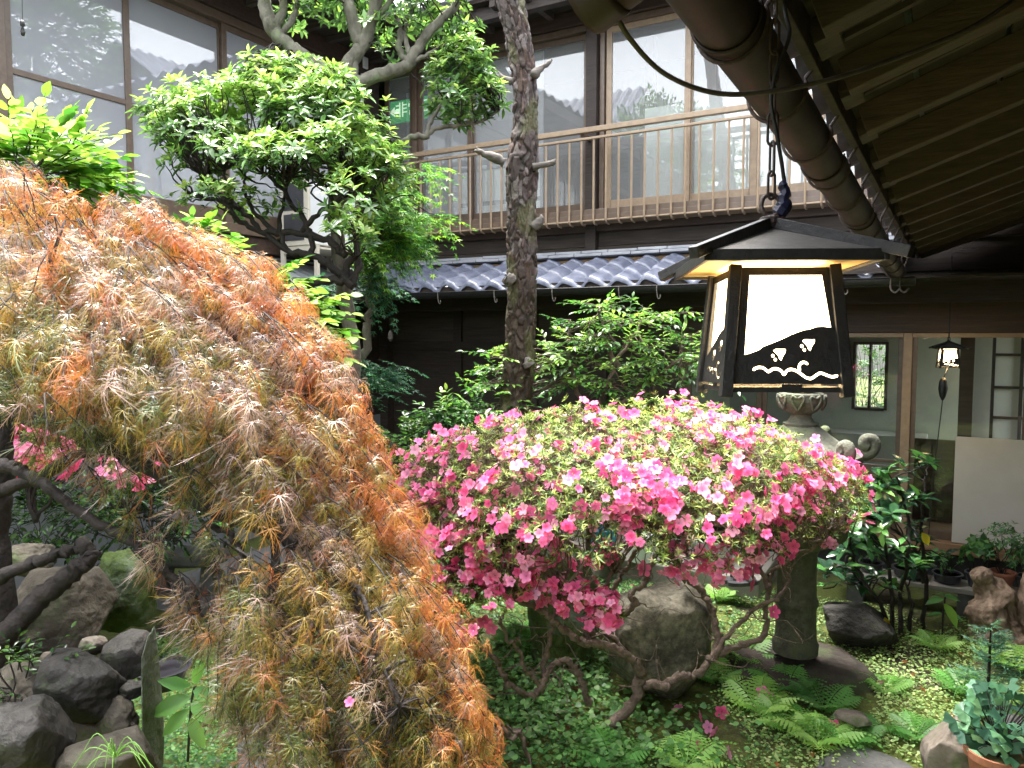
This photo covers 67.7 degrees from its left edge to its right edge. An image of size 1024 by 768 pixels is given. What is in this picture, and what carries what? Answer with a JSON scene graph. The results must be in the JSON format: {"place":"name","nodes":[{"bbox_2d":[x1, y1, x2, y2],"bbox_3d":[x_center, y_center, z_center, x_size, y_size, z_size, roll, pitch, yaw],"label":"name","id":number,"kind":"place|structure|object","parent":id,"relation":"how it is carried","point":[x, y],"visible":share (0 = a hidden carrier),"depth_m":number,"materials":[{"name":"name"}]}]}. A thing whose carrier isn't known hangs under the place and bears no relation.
{"place":"outdoors","nodes":[
{"label":"outdoors","id":0,"kind":"place"},
{"bbox_2d":[0,694,76,767],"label":"rock","id":1,"kind":"object","parent":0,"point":[38,731],"visible":0.88,"depth_m":2.13,"materials":[{"name":"stone"}]},
{"bbox_2d":[0,81,162,359],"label":"leafy shrub","id":2,"kind":"object","parent":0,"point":[82,174],"visible":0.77,"depth_m":3.11,"materials":[{"name":"green plant"}]},
{"bbox_2d":[156,526,402,618],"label":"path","id":3,"kind":"structure","parent":0,"point":[195,574],"depth_m":6.34,"materials":[{"name":"stone"}]},
{"bbox_2d":[21,377,1023,767],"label":"ground","id":4,"kind":"structure","parent":0,"point":[733,735],"depth_m":4.53,"materials":[{"name":"plant"}]},
{"bbox_2d":[0,661,96,742],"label":"rock","id":5,"kind":"object","parent":4,"relation":"on","point":[23,686],"visible":0.18,"depth_m":2.41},
{"bbox_2d":[0,621,95,702],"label":"shrub","id":6,"kind":"object","parent":5,"relation":"on","point":[20,661],"visible":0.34,"depth_m":2.33,"materials":[{"name":"green plant"}]},
{"bbox_2d":[32,647,127,723],"bbox_3d":[-1.387,0.974,2.437,0.259,0.237,0.218,0,4,-5],"label":"rock","id":7,"kind":"object","parent":5,"relation":"on","point":[83,687],"visible":0.79,"depth_m":2.37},
{"bbox_2d":[95,694,139,735],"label":"rock","id":8,"kind":"object","parent":5,"relation":"on","point":[120,713],"visible":0.59,"depth_m":2.41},
{"bbox_2d":[118,679,140,699],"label":"rock","id":9,"kind":"object","parent":8,"relation":"on","point":[130,689],"visible":0.74,"depth_m":2.48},
{"bbox_2d":[99,628,158,679],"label":"rock","id":10,"kind":"object","parent":5,"relation":"on","point":[121,653],"visible":0.61,"depth_m":2.56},
{"bbox_2d":[78,635,107,654],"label":"rock","id":11,"kind":"object","parent":10,"relation":"on","point":[99,642],"visible":0.76,"depth_m":2.58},
{"bbox_2d":[9,478,127,564],"bbox_3d":[-2.815,0.870,4.612,0.964,0.718,0.903,2,4,30],"label":"shrub","id":12,"kind":"object","parent":4,"relation":"on","point":[54,541],"visible":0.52,"depth_m":4.54,"materials":[{"name":"green plant"}]},
{"bbox_2d":[55,725,158,767],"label":"rock","id":13,"kind":"object","parent":4,"relation":"on","point":[70,755],"visible":0.84,"depth_m":2.19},
{"bbox_2d":[72,733,153,767],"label":"grass tuft","id":14,"kind":"object","parent":13,"relation":"on","point":[114,753],"visible":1,"depth_m":2.10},
{"bbox_2d":[12,411,237,545],"bbox_3d":[-2.813,0.577,5.640,2.110,1.136,1.730,2,4,30],"label":"shrub","id":15,"kind":"object","parent":4,"relation":"on","point":[47,527],"visible":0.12,"depth_m":5.44,"materials":[{"name":"green plant"}]},
{"bbox_2d":[99,548,156,632],"bbox_3d":[-1.595,0.850,3.154,0.249,0.328,0.264,-1,4,-18],"label":"rock","id":16,"kind":"object","parent":4,"relation":"on","point":[131,608],"visible":0.55,"depth_m":3.06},
{"bbox_2d":[13,566,118,658],"bbox_3d":[-1.659,0.842,2.843,0.329,0.320,0.394,2,4,30],"label":"rock","id":17,"kind":"object","parent":16,"relation":"on","point":[86,602],"visible":0.56,"depth_m":2.75,"materials":[{"name":"stone"}]},
{"bbox_2d":[50,463,249,566],"bbox_3d":[-2.438,0.974,5.189,1.244,0.837,1.045,2,4,30],"label":"shrub","id":18,"kind":"object","parent":4,"relation":"on","point":[169,536],"visible":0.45,"depth_m":5.17,"materials":[{"name":"green plant"}]},
{"bbox_2d":[141,627,163,767],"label":"stone slab","id":19,"kind":"structure","parent":4,"relation":"on","point":[151,700],"depth_m":2.47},
{"bbox_2d":[137,631,191,692],"bbox_3d":[-1.327,1.046,2.896,0.210,0.200,0.210,2,4,30],"label":"rock","id":20,"kind":"object","parent":4,"relation":"on","point":[170,668],"visible":0.42,"depth_m":2.91,"materials":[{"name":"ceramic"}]},
{"bbox_2d":[151,545,229,596],"bbox_3d":[-2.523,1.527,5.994,0.653,0.436,0.367,0,4,3],"label":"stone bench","id":21,"kind":"object","parent":4,"relation":"on","point":[181,561],"visible":0.46,"depth_m":5.88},
{"bbox_2d":[154,663,231,761],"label":"broadleaf weed","id":22,"kind":"object","parent":4,"relation":"on","point":[169,705],"visible":0.77,"depth_m":2.49,"materials":[{"name":"green plant"}]},
{"bbox_2d":[0,0,440,590],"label":"side building","id":23,"kind":"structure","parent":4,"relation":"on","point":[112,56],"depth_m":6.72,"materials":[{"name":"glass"}]},
{"bbox_2d":[4,0,134,207],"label":"window","id":24,"kind":"structure","parent":23,"relation":"in","point":[125,27],"depth_m":6.35,"materials":[{"name":"brown wood"}]},
{"bbox_2d":[119,0,223,221],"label":"window","id":25,"kind":"structure","parent":23,"relation":"in","point":[171,204],"depth_m":6.92,"materials":[{"name":"brown wood"}]},
{"bbox_2d":[0,0,359,236],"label":"window frame","id":26,"kind":"structure","parent":23,"relation":"in","point":[196,7],"depth_m":6.93,"materials":[{"name":"brown wood"}]},
{"bbox_2d":[219,22,298,228],"bbox_3d":[-2.512,-2.507,7.674,0.035,1.865,0.960,2,4,30],"label":"window","id":27,"kind":"structure","parent":23,"relation":"in","point":[223,28],"depth_m":7.32,"materials":[{"name":"brown wood"}]},
{"bbox_2d":[280,179,363,292],"bbox_3d":[-1.963,-1.494,7.918,0.500,1.120,0.745,2,4,30],"label":"air conditioner","id":28,"kind":"object","parent":23,"relation":"on","point":[308,200],"visible":0.27,"depth_m":7.62,"materials":[{"name":"white metal"}]},
{"bbox_2d":[153,390,309,547],"bbox_3d":[-2.078,0.615,5.817,1.440,1.219,1.164,0,4,-5],"label":"shrub","id":29,"kind":"object","parent":4,"relation":"on","point":[224,545],"visible":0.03,"depth_m":5.70,"materials":[{"name":"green plant"}]},
{"bbox_2d":[0,154,506,767],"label":"lace maple","id":30,"kind":"object","parent":4,"relation":"on","point":[262,438],"visible":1,"depth_m":2.31,"materials":[{"name":"orange plant"}]},
{"bbox_2d":[237,717,280,767],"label":"rock","id":31,"kind":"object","parent":4,"relation":"on","point":[238,752],"depth_m":3.19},
{"bbox_2d":[153,206,365,613],"bbox_3d":[-1.106,0.105,3.386,0.865,1.842,1.068,-2,4,-23],"label":"leafy shrub","id":32,"kind":"object","parent":4,"relation":"on","point":[326,302],"visible":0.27,"depth_m":3.35,"materials":[{"name":"green plant"}]},
{"bbox_2d":[124,0,513,687],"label":"broadleaf tree","id":33,"kind":"object","parent":4,"relation":"on","point":[296,86],"visible":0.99,"depth_m":4.09,"materials":[{"name":"green plant"}]},
{"bbox_2d":[298,159,476,538],"bbox_3d":[-0.804,-0.080,4.959,1.183,2.782,0.784,0,4,-3],"label":"green maple","id":34,"kind":"object","parent":4,"relation":"on","point":[400,242],"visible":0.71,"depth_m":4.85,"materials":[{"name":"green plant"}]},
{"bbox_2d":[363,372,502,572],"bbox_3d":[-0.555,0.629,5.026,1.087,1.422,0.945,0,4,0],"label":"camellia","id":35,"kind":"object","parent":4,"relation":"on","point":[448,422],"visible":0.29,"depth_m":4.88,"materials":[{"name":"green plant"}]},
{"bbox_2d":[485,621,531,650],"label":"fern","id":36,"kind":"object","parent":4,"relation":"on","point":[510,634],"visible":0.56,"depth_m":5.18,"materials":[{"name":"green plant"}]},
{"bbox_2d":[474,0,555,593],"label":"pine tree","id":37,"kind":"object","parent":4,"relation":"on","point":[524,223],"visible":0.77,"depth_m":5.12,"materials":[{"name":"brown plant"}]},
{"bbox_2d":[505,620,530,634],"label":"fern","id":38,"kind":"object","parent":4,"relation":"on","point":[525,631],"visible":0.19,"depth_m":5.21,"materials":[{"name":"green plant"}]},
{"bbox_2d":[527,559,602,674],"bbox_3d":[0.313,1.488,4.869,0.514,0.752,0.474,2,4,30],"label":"rock","id":39,"kind":"object","parent":4,"relation":"on","point":[560,647],"visible":0.32,"depth_m":4.68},
{"bbox_2d":[133,544,1023,767],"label":"ground cover","id":40,"kind":"object","parent":4,"relation":"on","point":[171,752],"visible":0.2,"depth_m":4.23,"materials":[{"name":"green plant"}]},
{"bbox_2d":[12,543,56,576],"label":"rock","id":41,"kind":"object","parent":40,"relation":"on","point":[21,552],"visible":0.48,"depth_m":3.36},
{"bbox_2d":[13,406,160,522],"bbox_3d":[-2.454,0.430,4.244,0.968,0.668,0.577,-1,4,-10],"label":"azalea bush","id":42,"kind":"object","parent":40,"relation":"on","point":[35,513],"visible":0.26,"depth_m":4.17,"materials":[{"name":"pink plant"}]},
{"bbox_2d":[399,602,786,767],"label":"weeds","id":43,"kind":"object","parent":4,"relation":"on","point":[615,705],"visible":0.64,"depth_m":4.02,"materials":[{"name":"green plant"}]},
{"bbox_2d":[456,289,745,568],"bbox_3d":[0.646,0.379,5.354,2.094,2.081,0.970,0,4,2],"label":"camellia","id":44,"kind":"object","parent":4,"relation":"on","point":[593,340],"visible":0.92,"depth_m":5.26,"materials":[{"name":"green plant"}]},
{"bbox_2d":[554,722,664,767],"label":"fern","id":45,"kind":"object","parent":4,"relation":"on","point":[636,750],"visible":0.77,"depth_m":3.71,"materials":[{"name":"green plant"}]},
{"bbox_2d":[373,388,876,764],"bbox_3d":[0.528,0.951,4.357,2.468,1.836,2.252,-2,4,-31],"label":"azalea bush","id":46,"kind":"object","parent":4,"relation":"on","point":[646,478],"visible":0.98,"depth_m":3.74,"materials":[{"name":"pink plant"}]},
{"bbox_2d":[603,579,710,699],"bbox_3d":[0.853,1.491,4.332,0.639,0.718,0.481,0,4,-1],"label":"boulder","id":47,"kind":"object","parent":4,"relation":"on","point":[678,634],"visible":0.66,"depth_m":4.12,"materials":[{"name":"stone"}]},
{"bbox_2d":[332,0,1023,586],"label":"inn building","id":48,"kind":"structure","parent":4,"relation":"on","point":[648,176],"depth_m":7.68,"materials":[{"name":"brown wood"}]},
{"bbox_2d":[384,71,412,223],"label":"window","id":49,"kind":"structure","parent":48,"relation":"in","point":[387,83],"depth_m":9.16,"materials":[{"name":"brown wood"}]},
{"bbox_2d":[390,96,427,124],"bbox_3d":[-1.283,-3.467,9.653,0.720,0.270,0.059,2,4,30],"label":"exit sign","id":50,"kind":"object","parent":48,"relation":"attached to","point":[401,108],"visible":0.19,"depth_m":9.70,"materials":[{"name":"green"}]},
{"bbox_2d":[418,66,473,221],"bbox_3d":[-0.773,-2.734,8.848,0.750,1.930,0.035,2,4,30],"label":"window","id":51,"kind":"structure","parent":48,"relation":"in","point":[420,100],"depth_m":8.95,"materials":[{"name":"brown wood"}]},
{"bbox_2d":[473,34,585,219],"bbox_3d":[0.169,-2.700,8.351,1.480,1.930,0.035,2,4,30],"label":"window","id":52,"kind":"structure","parent":48,"relation":"in","point":[579,38],"depth_m":8.17,"materials":[{"name":"brown wood"}]},
{"bbox_2d":[412,6,674,223],"bbox_3d":[1.844,-2.646,7.354,6.920,2.024,0.120,2,4,30],"label":"window frame","id":53,"kind":"structure","parent":48,"relation":"in","point":[580,30],"depth_m":7.87,"materials":[{"name":"brown wood"}]},
{"bbox_2d":[606,13,691,207],"bbox_3d":[1.353,-2.651,7.623,0.880,1.930,0.035,2,4,30],"label":"window","id":54,"kind":"structure","parent":48,"relation":"in","point":[611,203],"depth_m":7.62,"materials":[{"name":"brown wood"}]},
{"bbox_2d":[690,39,750,200],"bbox_3d":[2.001,-2.629,7.296,0.670,1.930,0.035,2,4,30],"label":"window","id":55,"kind":"structure","parent":48,"relation":"in","point":[732,193],"depth_m":7.39,"materials":[{"name":"brown wood"}]},
{"bbox_2d":[685,337,762,512],"bbox_3d":[2.055,0.388,7.433,0.730,1.770,0.035,2,4,30],"label":"window","id":56,"kind":"structure","parent":48,"relation":"in","point":[759,395],"depth_m":7.54,"materials":[{"name":"brown wood"}]},
{"bbox_2d":[750,110,836,194],"bbox_3d":[2.561,-2.605,6.927,0.750,1.930,0.035,2,4,30],"label":"window","id":57,"kind":"structure","parent":48,"relation":"in","point":[754,123],"depth_m":7.11,"materials":[{"name":"brown wood"}]},
{"bbox_2d":[762,337,903,533],"bbox_3d":[2.897,0.418,6.982,1.180,1.770,0.035,2,4,30],"label":"window","id":58,"kind":"structure","parent":48,"relation":"in","point":[900,350],"depth_m":6.72,"materials":[{"name":"brown wood"}]},
{"bbox_2d":[851,342,888,410],"bbox_3d":[3.941,-0.087,8.390,0.350,0.750,0.150,2,4,30],"label":"inner window frame","id":59,"kind":"structure","parent":48,"relation":"in","point":[855,344],"depth_m":8.35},
{"bbox_2d":[948,256,952,339],"bbox_3d":[3.435,-0.666,5.978,0.008,0.672,0.008,2,4,30],"label":"hanging wire","id":60,"kind":"object","parent":48,"relation":"hanging from","point":[950,303],"visible":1,"depth_m":5.98,"materials":[{"name":"black metal"}]},
{"bbox_2d":[929,337,968,368],"bbox_3d":[3.435,-0.248,6.005,0.238,0.247,0.238,1,4,18],"label":"hanging lantern","id":61,"kind":"object","parent":60,"relation":"hanging from","point":[948,354],"visible":1,"depth_m":5.95,"materials":[{"name":"glass"}]},
{"bbox_2d":[928,368,947,533],"bbox_3d":[3.382,0.537,6.037,0.103,1.340,0.067,1,4,10],"label":"cord switch","id":62,"kind":"object","parent":61,"relation":"hanging from","point":[943,387],"visible":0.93,"depth_m":6.00,"materials":[{"name":"black metal"}]},
{"bbox_2d":[906,337,1023,540],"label":"window","id":63,"kind":"structure","parent":48,"relation":"in","point":[937,534],"depth_m":6.58,"materials":[{"name":"brown wood"}]},
{"bbox_2d":[648,727,735,767],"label":"fern","id":64,"kind":"object","parent":4,"relation":"on","point":[674,761],"visible":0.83,"depth_m":3.72,"materials":[{"name":"green plant"}]},
{"bbox_2d":[715,706,728,719],"bbox_3d":[1.136,1.777,4.125,0.074,0.077,0.025,2,4,30],"label":"fallen blossom","id":65,"kind":"object","parent":4,"relation":"on","point":[719,709],"visible":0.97,"depth_m":4.13,"materials":[{"name":"pink plant"}]},
{"bbox_2d":[698,657,748,684],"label":"fern","id":66,"kind":"object","parent":4,"relation":"on","point":[706,678],"visible":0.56,"depth_m":4.62,"materials":[{"name":"green plant"}]},
{"bbox_2d":[704,583,745,602],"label":"fern","id":67,"kind":"object","parent":4,"relation":"on","point":[726,595],"visible":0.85,"depth_m":5.99,"materials":[{"name":"green plant"}]},
{"bbox_2d":[449,580,1023,767],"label":"leaf litter","id":68,"kind":"object","parent":4,"relation":"on","point":[775,762],"visible":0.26,"depth_m":4.41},
{"bbox_2d":[711,635,776,670],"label":"fern","id":69,"kind":"object","parent":4,"relation":"on","point":[759,645],"visible":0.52,"depth_m":4.90,"materials":[{"name":"green plant"}]},
{"bbox_2d":[710,673,812,715],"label":"fern","id":70,"kind":"object","parent":4,"relation":"on","point":[782,695],"visible":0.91,"depth_m":4.33,"materials":[{"name":"green plant"}]},
{"bbox_2d":[735,662,830,701],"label":"fern","id":71,"kind":"object","parent":4,"relation":"on","point":[786,669],"visible":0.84,"depth_m":4.52,"materials":[{"name":"green plant"}]},
{"bbox_2d":[744,690,836,735],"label":"fern","id":72,"kind":"object","parent":4,"relation":"on","point":[768,722],"visible":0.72,"depth_m":4.10,"materials":[{"name":"green plant"}]},
{"bbox_2d":[726,640,877,698],"bbox_3d":[1.778,1.847,4.741,0.886,0.258,0.710,0,4,0],"label":"base rock","id":73,"kind":"object","parent":4,"relation":"on","point":[830,664],"visible":0.38,"depth_m":4.64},
{"bbox_2d":[726,384,880,659],"bbox_3d":[1.766,0.745,4.700,0.875,1.846,0.892,2,4,30],"label":"stone lantern","id":74,"kind":"object","parent":73,"relation":"on","point":[799,611],"visible":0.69,"depth_m":4.62,"materials":[{"name":"stone"}]},
{"bbox_2d":[758,708,880,758],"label":"fern","id":75,"kind":"object","parent":4,"relation":"on","point":[802,733],"visible":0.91,"depth_m":3.87,"materials":[{"name":"green plant"}]},
{"bbox_2d":[778,676,871,713],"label":"fern","id":76,"kind":"object","parent":4,"relation":"on","point":[809,695],"visible":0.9,"depth_m":4.29,"materials":[{"name":"green plant"}]},
{"bbox_2d":[834,709,871,726],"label":"rock","id":77,"kind":"object","parent":4,"relation":"on","point":[855,718],"visible":0.99,"depth_m":3.91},
{"bbox_2d":[812,709,894,756],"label":"fern","id":78,"kind":"object","parent":4,"relation":"on","point":[870,730],"visible":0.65,"depth_m":3.90,"materials":[{"name":"green plant"}]},
{"bbox_2d":[822,602,898,649],"bbox_3d":[2.354,1.646,5.152,0.466,0.335,0.404,2,4,30],"label":"rock","id":79,"kind":"object","parent":4,"relation":"on","point":[863,625],"visible":0.91,"depth_m":5.04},
{"bbox_2d":[815,746,912,767],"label":"rock","id":80,"kind":"object","parent":4,"relation":"on","point":[875,759],"visible":0.9,"depth_m":3.67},
{"bbox_2d":[856,345,884,406],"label":"shrub","id":81,"kind":"object","parent":4,"relation":"on","point":[879,380],"visible":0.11,"depth_m":9.87,"materials":[{"name":"green plant"}]},
{"bbox_2d":[817,449,961,635],"bbox_3d":[2.562,1.090,5.280,0.772,1.352,1.248,3,5,41],"label":"aucuba shrub","id":82,"kind":"object","parent":4,"relation":"on","point":[863,538],"visible":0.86,"depth_m":5.27,"materials":[{"name":"green plant"}]},
{"bbox_2d":[859,673,923,699],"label":"fern","id":83,"kind":"object","parent":4,"relation":"on","point":[907,683],"visible":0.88,"depth_m":4.51,"materials":[{"name":"green plant"}]},
{"bbox_2d":[882,708,941,742],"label":"fern","id":84,"kind":"object","parent":4,"relation":"on","point":[930,722],"visible":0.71,"depth_m":4.01,"materials":[{"name":"green plant"}]},
{"bbox_2d":[834,563,1018,618],"bbox_3d":[3.437,1.619,5.625,1.950,0.255,0.270,2,4,30],"label":"plant shelf","id":85,"kind":"object","parent":4,"relation":"on","point":[962,589],"visible":0.27,"depth_m":5.68,"materials":[{"name":"stone"}]},
{"bbox_2d":[858,546,888,573],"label":"potted plant","id":86,"kind":"object","parent":85,"relation":"on","point":[877,564],"visible":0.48,"depth_m":5.94,"materials":[{"name":"green plant"}]},
{"bbox_2d":[891,547,928,579],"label":"potted plant","id":87,"kind":"object","parent":85,"relation":"on","point":[898,570],"visible":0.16,"depth_m":5.82,"materials":[{"name":"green plant"}]},
{"bbox_2d":[931,553,963,584],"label":"potted plant","id":88,"kind":"object","parent":85,"relation":"on","point":[947,576],"visible":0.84,"depth_m":5.69,"materials":[{"name":"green plant"}]},
{"bbox_2d":[958,534,998,586],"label":"potted plant","id":89,"kind":"object","parent":85,"relation":"on","point":[980,545],"visible":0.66,"depth_m":5.57,"materials":[{"name":"green plant"}]},
{"bbox_2d":[979,521,1023,587],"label":"potted plant","id":90,"kind":"object","parent":85,"relation":"on","point":[1008,576],"visible":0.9,"depth_m":5.48,"materials":[{"name":"green plant"}]},
{"bbox_2d":[1005,532,1023,586],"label":"potted plant","id":91,"kind":"object","parent":85,"relation":"on","point":[1019,575],"visible":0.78,"depth_m":5.47,"materials":[{"name":"green plant"}]},
{"bbox_2d":[902,628,975,651],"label":"fern","id":92,"kind":"object","parent":4,"relation":"on","point":[923,637],"visible":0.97,"depth_m":5.08,"materials":[{"name":"green plant"}]},
{"bbox_2d":[925,593,962,636],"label":"broadleaf seedling","id":93,"kind":"object","parent":4,"relation":"on","point":[951,613],"visible":0.95,"depth_m":5.20,"materials":[{"name":"green plant"}]},
{"bbox_2d":[920,716,968,767],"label":"rock","id":94,"kind":"object","parent":4,"relation":"on","point":[941,746],"visible":0.51,"depth_m":3.47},
{"bbox_2d":[920,666,1000,701],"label":"fern","id":95,"kind":"object","parent":4,"relation":"on","point":[947,679],"visible":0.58,"depth_m":4.55,"materials":[{"name":"green plant"}]},
{"bbox_2d":[943,678,1023,767],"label":"potted plant","id":96,"kind":"object","parent":4,"relation":"on","point":[991,744],"visible":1,"depth_m":3.33,"materials":[{"name":"green plant"}]},
{"bbox_2d":[945,618,1023,709],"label":"conifer seedling","id":97,"kind":"object","parent":4,"relation":"on","point":[1003,644],"visible":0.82,"depth_m":4.20,"materials":[{"name":"green plant"}]},
{"bbox_2d":[963,566,1023,652],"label":"driftwood stump","id":98,"kind":"object","parent":4,"relation":"on","point":[994,599],"visible":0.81,"depth_m":5.13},
{"bbox_2d":[967,641,1023,674],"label":"fern","id":99,"kind":"object","parent":4,"relation":"on","point":[1017,650],"visible":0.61,"depth_m":4.81,"materials":[{"name":"green plant"}]},
{"bbox_3d":[7.512,-2.628,3.694,7.650,8.950,22.200,2,4,30],"label":"near building","id":100,"kind":"object","parent":4,"relation":"on","visible":0},
{"bbox_2d":[666,0,1023,292],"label":"eave roof","id":101,"kind":"structure","parent":100,"relation":"attached to","point":[930,141],"depth_m":2.15,"materials":[{"name":"brown wood"}]},
{"bbox_2d":[568,0,642,33],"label":"downpipe","id":102,"kind":"object","parent":101,"relation":"attached to","point":[597,16],"visible":1,"depth_m":1.06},
{"bbox_2d":[766,0,780,200],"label":"chain","id":103,"kind":"object","parent":101,"relation":"hanging from","point":[773,21],"visible":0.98,"depth_m":1.38,"materials":[{"name":"metal"}]},
{"bbox_2d":[658,192,914,397],"bbox_3d":[0.474,-0.165,1.403,0.361,0.374,0.361,0,2,2],"label":"hanging lantern","id":104,"kind":"object","parent":103,"relation":"hanging from","point":[775,317],"visible":1,"depth_m":1.31,"materials":[{"name":"black metal"}]},
{"bbox_2d":[769,0,791,217],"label":"power cord","id":105,"kind":"object","parent":101,"relation":"hanging from","point":[783,207],"visible":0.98,"depth_m":1.38,"materials":[{"name":"black rubber"}]},
{"bbox_2d":[617,0,1015,96],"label":"slack cable","id":106,"kind":"object","parent":101,"relation":"hanging from","point":[642,53],"visible":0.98,"depth_m":1.28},
{"bbox_2d":[408,517,777,600],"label":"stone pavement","id":107,"kind":"structure","parent":0,"point":[759,589],"depth_m":6.39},
{"bbox_2d":[591,524,616,560],"bbox_3d":[0.778,1.359,6.505,0.270,0.272,0.265,2,4,30],"label":"bucket","id":108,"kind":"object","parent":107,"relation":"on","point":[607,535],"visible":0.08,"depth_m":6.40,"materials":[{"name":"blue plastic"}]},
{"bbox_2d":[629,532,654,563],"bbox_3d":[1.094,1.382,6.462,0.238,0.232,0.233,2,4,30],"label":"bucket","id":109,"kind":"object","parent":107,"relation":"on","point":[641,555],"visible":0.13,"depth_m":6.38,"materials":[{"name":"white ceramic"}]},
{"bbox_2d":[727,576,758,586],"bbox_3d":[1.773,1.506,5.844,0.260,0.065,0.104,-1,4,-10],"label":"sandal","id":110,"kind":"object","parent":107,"relation":"on","point":[744,583],"visible":0.58,"depth_m":5.81,"materials":[{"name":"grey plastic"}]},
{"bbox_2d":[394,0,885,376],"label":"sky","id":111,"kind":"structure","parent":0,"point":[880,365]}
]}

